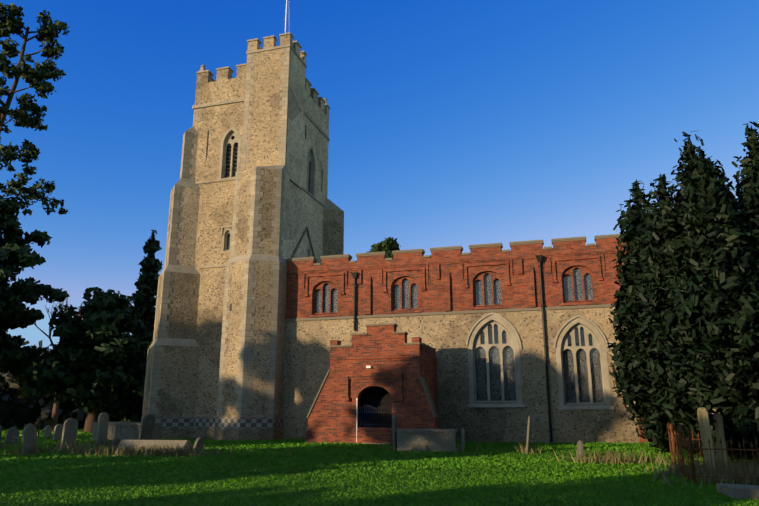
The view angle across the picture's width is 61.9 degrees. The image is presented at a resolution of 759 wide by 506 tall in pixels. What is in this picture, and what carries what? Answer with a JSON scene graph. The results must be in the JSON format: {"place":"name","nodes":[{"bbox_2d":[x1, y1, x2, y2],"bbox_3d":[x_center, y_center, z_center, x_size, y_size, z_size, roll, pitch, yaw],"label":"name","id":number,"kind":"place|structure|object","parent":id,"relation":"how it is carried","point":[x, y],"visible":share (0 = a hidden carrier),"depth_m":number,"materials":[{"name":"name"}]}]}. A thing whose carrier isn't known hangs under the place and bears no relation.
{"place":"outdoors","nodes":[
{"label":"outdoors","id":0,"kind":"place"},
{"bbox_2d":[0,2,69,217],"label":"tall tree","id":1,"kind":"object","parent":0,"point":[11,23],"depth_m":47.34,"materials":[{"name":"green plant"}]},
{"bbox_2d":[0,195,69,376],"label":"tree","id":2,"kind":"object","parent":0,"point":[15,312],"depth_m":41.29,"materials":[{"name":"green plant"}]},
{"bbox_2d":[141,417,282,428],"bbox_3d":[-8.560,8.479,31.644,8.126,0.500,3.599,-4,-15,16],"label":"chequered plinth band","id":3,"kind":"object","parent":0,"point":[228,422],"visible":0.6,"depth_m":30.10,"materials":[{"name":"grey stone"}]},
{"bbox_2d":[194,102,328,413],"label":"tower wall","id":4,"kind":"structure","parent":0,"point":[216,203],"depth_m":34.97,"materials":[{"name":"beige stone"}]},
{"bbox_2d":[221,225,231,234],"bbox_3d":[-8.227,-1.230,34.242,0.740,0.500,0.090,-4,-15,16],"label":"hood mould","id":5,"kind":"object","parent":4,"relation":"attached to","point":[229,226],"visible":0.52,"depth_m":34.27,"materials":[{"name":"beige stone"}]},
{"bbox_2d":[142,32,329,413],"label":"corner quoins","id":6,"kind":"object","parent":4,"relation":"attached to","point":[244,384],"depth_m":32.52,"materials":[{"name":"beige stone"}]},
{"bbox_2d":[206,125,322,310],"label":"tower iron ties","id":7,"kind":"object","parent":4,"relation":"attached to","point":[206,157],"visible":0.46,"depth_m":36.10,"materials":[{"name":"black metal"}]},
{"bbox_2d":[218,127,315,256],"bbox_3d":[-6.310,-3.060,36.296,1.367,7.709,5.919,-22,-26,56],"label":"window surround","id":8,"kind":"object","parent":4,"relation":"in","point":[229,131],"visible":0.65,"depth_m":35.71,"materials":[{"name":"beige stone"}]},
{"bbox_2d":[223,132,311,250],"bbox_3d":[-6.287,-3.024,36.246,0.726,7.370,5.366,-22,-26,56],"label":"window tracery","id":9,"kind":"object","parent":8,"relation":"in","point":[234,141],"visible":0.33,"depth_m":35.78,"materials":[{"name":"beige stone"}]},
{"bbox_2d":[225,136,237,249],"bbox_3d":[-6.339,-2.988,36.344,0.740,7.510,5.132,-22,-26,56],"label":"tower window glass","id":10,"kind":"object","parent":9,"relation":"in","point":[228,240],"depth_m":35.71,"materials":[{"name":"black glass"}]},
{"bbox_2d":[225,139,309,189],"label":"window louvers","id":11,"kind":"object","parent":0,"point":[228,168],"visible":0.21,"depth_m":35.67,"materials":[{"name":"wood"}]},
{"bbox_2d":[291,227,316,262],"bbox_3d":[-4.183,0.273,36.080,0.050,3.677,6.092,-4,-15,16],"label":"roof scar","id":12,"kind":"object","parent":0,"point":[295,251],"visible":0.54,"depth_m":36.19},
{"bbox_2d":[329,325,421,427],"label":"porch front wall","id":13,"kind":"structure","parent":0,"point":[382,340],"depth_m":26.23,"materials":[{"name":"red brick"}]},
{"bbox_2d":[0,424,758,505],"bbox_3d":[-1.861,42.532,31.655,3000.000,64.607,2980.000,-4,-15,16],"label":"ground grass","id":14,"kind":"structure","parent":0,"point":[610,447],"depth_m":14.77,"materials":[{"name":"green plant"}]},
{"bbox_2d":[0,425,1,447],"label":"headstone","id":15,"kind":"object","parent":14,"relation":"on","point":[0,434],"visible":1,"depth_m":24.31,"materials":[{"name":"grey stone"}]},
{"bbox_2d":[5,427,18,444],"bbox_3d":[-15.209,7.702,26.177,0.100,0.996,0.500,-18,-25,26],"label":"headstone","id":16,"kind":"object","parent":14,"relation":"on","point":[12,434],"visible":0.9,"depth_m":26.18,"materials":[{"name":"grey stone"}]},
{"bbox_2d":[21,423,36,454],"bbox_3d":[-12.117,6.575,21.884,0.100,1.316,0.660,-6,-12,7],"label":"headstone","id":17,"kind":"object","parent":14,"relation":"on","point":[29,435],"visible":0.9,"depth_m":21.84,"materials":[{"name":"grey stone"}]},
{"bbox_2d":[24,418,40,437],"bbox_3d":[-17.400,8.748,31.669,0.560,0.950,1.600,9,-17,-32],"label":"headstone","id":18,"kind":"object","parent":14,"relation":"on","point":[38,421],"visible":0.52,"depth_m":31.25,"materials":[{"name":"grey stone"}]},
{"bbox_2d":[43,425,51,437],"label":"headstone","id":19,"kind":"object","parent":14,"relation":"on","point":[47,431],"visible":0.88,"depth_m":31.27,"materials":[{"name":"grey stone"}]},
{"bbox_2d":[0,340,106,428],"bbox_3d":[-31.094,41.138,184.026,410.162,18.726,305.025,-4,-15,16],"label":"hedgerow tree","id":20,"kind":"object","parent":14,"relation":"on","point":[17,409],"visible":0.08,"depth_m":54.04,"materials":[{"name":"green plant"}]},
{"bbox_2d":[52,424,62,439],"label":"headstone","id":21,"kind":"object","parent":14,"relation":"on","point":[58,431],"visible":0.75,"depth_m":29.31,"materials":[{"name":"grey stone"}]},
{"bbox_2d":[34,298,82,429],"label":"bare tree","id":22,"kind":"object","parent":14,"relation":"on","point":[55,411],"visible":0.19,"depth_m":50.27,"materials":[{"name":"brown plant"}]},
{"bbox_2d":[60,418,77,449],"bbox_3d":[-11.643,6.938,23.724,0.100,1.429,0.620,-4,-15,22],"label":"headstone","id":23,"kind":"object","parent":14,"relation":"on","point":[70,429],"visible":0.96,"depth_m":23.71,"materials":[{"name":"grey stone"}]},
{"bbox_2d":[16,287,153,432],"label":"broadleaf tree","id":24,"kind":"object","parent":14,"relation":"on","point":[102,345],"depth_m":40.05,"materials":[{"name":"green plant"}]},
{"bbox_2d":[96,413,108,445],"bbox_3d":[-11.111,7.219,25.349,0.100,1.599,0.580,-4,-15,13],"label":"headstone","id":25,"kind":"object","parent":14,"relation":"on","point":[102,427],"visible":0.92,"depth_m":25.32,"materials":[{"name":"grey stone"}]},
{"bbox_2d":[110,439,119,449],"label":"headstone","id":26,"kind":"object","parent":14,"relation":"on","point":[117,440],"visible":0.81,"depth_m":22.99,"materials":[{"name":"grey stone"}]},
{"bbox_2d":[91,422,141,439],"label":"chest tomb","id":27,"kind":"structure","parent":14,"relation":"on","point":[111,430],"depth_m":28.77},
{"bbox_2d":[106,229,162,421],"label":"cypress tree","id":28,"kind":"object","parent":14,"relation":"on","point":[123,407],"depth_m":48.24,"materials":[{"name":"green plant"}]},
{"bbox_2d":[118,330,153,421],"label":"bush","id":29,"kind":"object","parent":14,"relation":"on","point":[136,400],"visible":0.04,"depth_m":41.79,"materials":[{"name":"green plant"}]},
{"bbox_2d":[114,423,162,440],"bbox_3d":[-10.030,7.665,26.299,1.640,1.150,0.940,-3,-15,12],"label":"chest tomb","id":30,"kind":"object","parent":14,"relation":"on","point":[127,431],"visible":0.33,"depth_m":26.06,"materials":[{"name":"grey stone"}]},
{"bbox_2d":[138,414,154,439],"bbox_3d":[-9.315,7.223,25.228,0.100,1.569,0.660,4,-12,24],"label":"headstone","id":31,"kind":"object","parent":14,"relation":"on","point":[147,427],"visible":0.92,"depth_m":25.20,"materials":[{"name":"grey stone"}]},
{"bbox_2d":[115,440,193,452],"bbox_3d":[-7.999,7.022,22.494,2.600,0.720,0.750,-3,-15,10],"label":"coped tomb","id":32,"kind":"object","parent":14,"relation":"on","point":[174,443],"visible":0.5,"depth_m":22.34,"materials":[{"name":"grey stone"}]},
{"bbox_2d":[193,437,203,452],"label":"headstone","id":33,"kind":"object","parent":14,"relation":"on","point":[199,441],"visible":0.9,"depth_m":22.14,"materials":[{"name":"grey stone"}]},
{"bbox_2d":[142,34,343,440],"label":"tower","id":34,"kind":"structure","parent":14,"relation":"on","point":[178,378],"depth_m":33.09,"materials":[{"name":"beige stone"}]},
{"bbox_2d":[285,0,286,32],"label":"flagpole","id":35,"kind":"object","parent":34,"relation":"on","point":[286,17],"visible":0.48,"depth_m":37.91,"materials":[{"name":"white metal"}]},
{"bbox_2d":[356,398,357,442],"bbox_3d":[-0.923,6.860,25.905,0.092,1.790,0.092,1,-14,-6],"label":"white post","id":36,"kind":"object","parent":14,"relation":"on","point":[356,418],"visible":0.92,"depth_m":25.92,"materials":[{"name":"white paint"}]},
{"bbox_2d":[305,337,437,443],"bbox_3d":[0.061,6.299,27.603,5.540,4.720,3.630,-4,-15,16],"label":"brick porch","id":37,"kind":"object","parent":14,"relation":"on","point":[318,429],"visible":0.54,"depth_m":26.18,"materials":[{"name":"red brick"}]},
{"bbox_2d":[358,405,375,427],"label":"porch gate","id":38,"kind":"structure","parent":37,"relation":"attached to","point":[366,412],"depth_m":26.12,"materials":[{"name":"black metal"}]},
{"bbox_2d":[307,323,437,417],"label":"porch copings","id":39,"kind":"object","parent":37,"relation":"attached to","point":[429,397],"visible":0.42,"depth_m":26.43,"materials":[{"name":"beige stone"}]},
{"bbox_2d":[360,386,391,427],"bbox_3d":[0.399,6.513,27.994,3.098,3.500,2.590,-4,-15,16],"label":"porch doorway","id":40,"kind":"structure","parent":37,"relation":"attached to","point":[376,396],"depth_m":26.80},
{"bbox_2d":[376,404,391,427],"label":"porch gate","id":41,"kind":"structure","parent":37,"relation":"attached to","point":[384,412],"depth_m":25.86,"materials":[{"name":"black metal"}]},
{"bbox_2d":[0,436,758,487],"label":"rough grass","id":42,"kind":"structure","parent":14,"relation":"on","point":[168,451],"depth_m":17.92,"materials":[{"name":"plant"}]},
{"bbox_2d":[526,416,530,453],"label":"headstone","id":43,"kind":"object","parent":42,"relation":"on","point":[528,434],"visible":0.88,"depth_m":20.94,"materials":[{"name":"grey stone"}]},
{"bbox_2d":[392,414,396,450],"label":"headstone","id":44,"kind":"object","parent":14,"relation":"on","point":[394,426],"visible":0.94,"depth_m":22.42,"materials":[{"name":"grey stone"}]},
{"bbox_2d":[396,429,457,451],"bbox_3d":[1.704,6.755,22.360,2.090,1.020,0.990,-2,-15,8],"label":"chest tomb","id":45,"kind":"object","parent":14,"relation":"on","point":[442,439],"visible":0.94,"depth_m":21.97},
{"bbox_2d":[461,429,464,451],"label":"headstone","id":46,"kind":"object","parent":14,"relation":"on","point":[463,439],"visible":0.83,"depth_m":21.97,"materials":[{"name":"grey stone"}]},
{"bbox_2d":[287,237,650,442],"bbox_3d":[4.178,5.047,32.370,16.512,9.110,7.012,-4,-15,16],"label":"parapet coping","id":47,"kind":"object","parent":14,"relation":"on","point":[537,248],"depth_m":30.01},
{"bbox_2d":[286,234,619,265],"bbox_3d":[4.047,0.658,33.047,16.610,0.450,6.203,-4,-15,16],"label":"parapet coping","id":48,"kind":"object","parent":47,"relation":"attached to","point":[459,247],"visible":0.62,"depth_m":30.13,"materials":[{"name":"beige stone"}]},
{"bbox_2d":[309,262,597,314],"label":"window surrounds","id":49,"kind":"object","parent":47,"relation":"attached to","point":[478,272],"visible":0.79,"depth_m":29.50,"materials":[{"name":"red brick"}]},
{"bbox_2d":[287,248,626,317],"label":"brick aisle mouldings","id":50,"kind":"object","parent":47,"relation":"attached to","point":[447,293],"visible":0.88,"depth_m":29.67,"materials":[{"name":"red brick"}]},
{"bbox_2d":[475,324,603,402],"bbox_3d":[6.984,4.841,28.177,5.600,3.890,0.001,-4,-15,16],"label":"window tracery","id":51,"kind":"object","parent":47,"relation":"attached to","point":[509,375],"depth_m":28.16,"materials":[{"name":"grey glass"}]},
{"bbox_2d":[576,440,583,456],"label":"headstone","id":52,"kind":"object","parent":14,"relation":"on","point":[580,446],"visible":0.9,"depth_m":19.48,"materials":[{"name":"grey stone"}]},
{"bbox_2d":[607,121,758,455],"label":"yew tree","id":53,"kind":"object","parent":14,"relation":"on","point":[685,328],"depth_m":17.17,"materials":[{"name":"green plant"}]},
{"bbox_2d":[697,407,715,471],"bbox_3d":[7.962,4.697,15.345,0.130,1.849,0.700,-6,-16,16],"label":"headstone","id":54,"kind":"object","parent":14,"relation":"on","point":[704,424],"visible":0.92,"depth_m":15.20,"materials":[{"name":"grey stone"}]},
{"bbox_2d":[667,423,758,484],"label":"grave railings","id":55,"kind":"object","parent":14,"relation":"on","point":[680,454],"visible":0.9,"depth_m":13.65,"materials":[{"name":"brown metal"}]},
{"bbox_2d":[710,409,727,467],"bbox_3d":[8.530,4.838,15.893,0.130,1.799,0.700,-2,-14,13],"label":"headstone","id":56,"kind":"object","parent":14,"relation":"on","point":[718,432],"visible":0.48,"depth_m":15.70,"materials":[{"name":"grey stone"}]},
{"bbox_2d":[716,483,758,499],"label":"stone slab","id":57,"kind":"structure","parent":14,"relation":"on","point":[740,491],"depth_m":11.51,"materials":[{"name":"grey stone"}]},
{"bbox_2d":[0,0,758,351],"label":"sky","id":58,"kind":"structure","parent":0,"point":[464,123],"materials":[{"name":"blue"}]},
{"bbox_2d":[366,237,400,257],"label":"pine tree","id":59,"kind":"object","parent":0,"point":[388,245],"visible":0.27,"depth_m":53.77,"materials":[{"name":"green plant"}]},
{"bbox_2d":[285,304,614,321],"bbox_3d":[3.223,2.826,29.601,16.580,0.140,0.355,-4,-15,16],"label":"string course","id":60,"kind":"object","parent":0,"point":[460,312],"visible":0.54,"depth_m":29.36,"materials":[{"name":"beige stone"}]},
{"bbox_2d":[351,255,552,441],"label":"downpipes","id":61,"kind":"object","parent":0,"point":[539,258],"visible":0.98,"depth_m":28.08,"materials":[{"name":"black metal"}]},
{"bbox_2d":[315,268,592,312],"bbox_3d":[3.135,1.861,30.067,13.460,1.740,0.001,-4,-15,16],"label":"clerestory glass","id":62,"kind":"object","parent":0,"point":[578,291],"visible":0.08,"depth_m":29.59,"materials":[{"name":"grey glass"}]},
{"bbox_2d":[313,267,594,313],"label":"window frames","id":63,"kind":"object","parent":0,"point":[480,277],"visible":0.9,"depth_m":29.57,"materials":[{"name":"red brick"}]},
{"bbox_2d":[285,253,626,318],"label":"brick wall","id":64,"kind":"structure","parent":0,"point":[297,303],"depth_m":29.73,"materials":[{"name":"red brick"}]},
{"bbox_2d":[282,307,639,442],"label":"stone wall","id":65,"kind":"structure","parent":0,"point":[306,357],"depth_m":28.27,"materials":[{"name":"beige stone"}]},
{"bbox_2d":[468,315,610,405],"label":"window surrounds","id":66,"kind":"object","parent":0,"point":[562,334],"visible":0.88,"depth_m":27.75,"materials":[{"name":"beige stone"}]},
{"bbox_2d":[474,321,604,404],"bbox_3d":[6.941,4.796,28.042,5.490,3.750,0.100,-4,-15,16],"label":"window tracery","id":67,"kind":"object","parent":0,"point":[501,346],"visible":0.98,"depth_m":27.90,"materials":[{"name":"beige stone"}]},
{"bbox_2d":[465,312,613,409],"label":"aisle window hoods","id":68,"kind":"object","parent":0,"point":[554,346],"visible":0.96,"depth_m":27.74,"materials":[{"name":"beige stone"}]}
]}

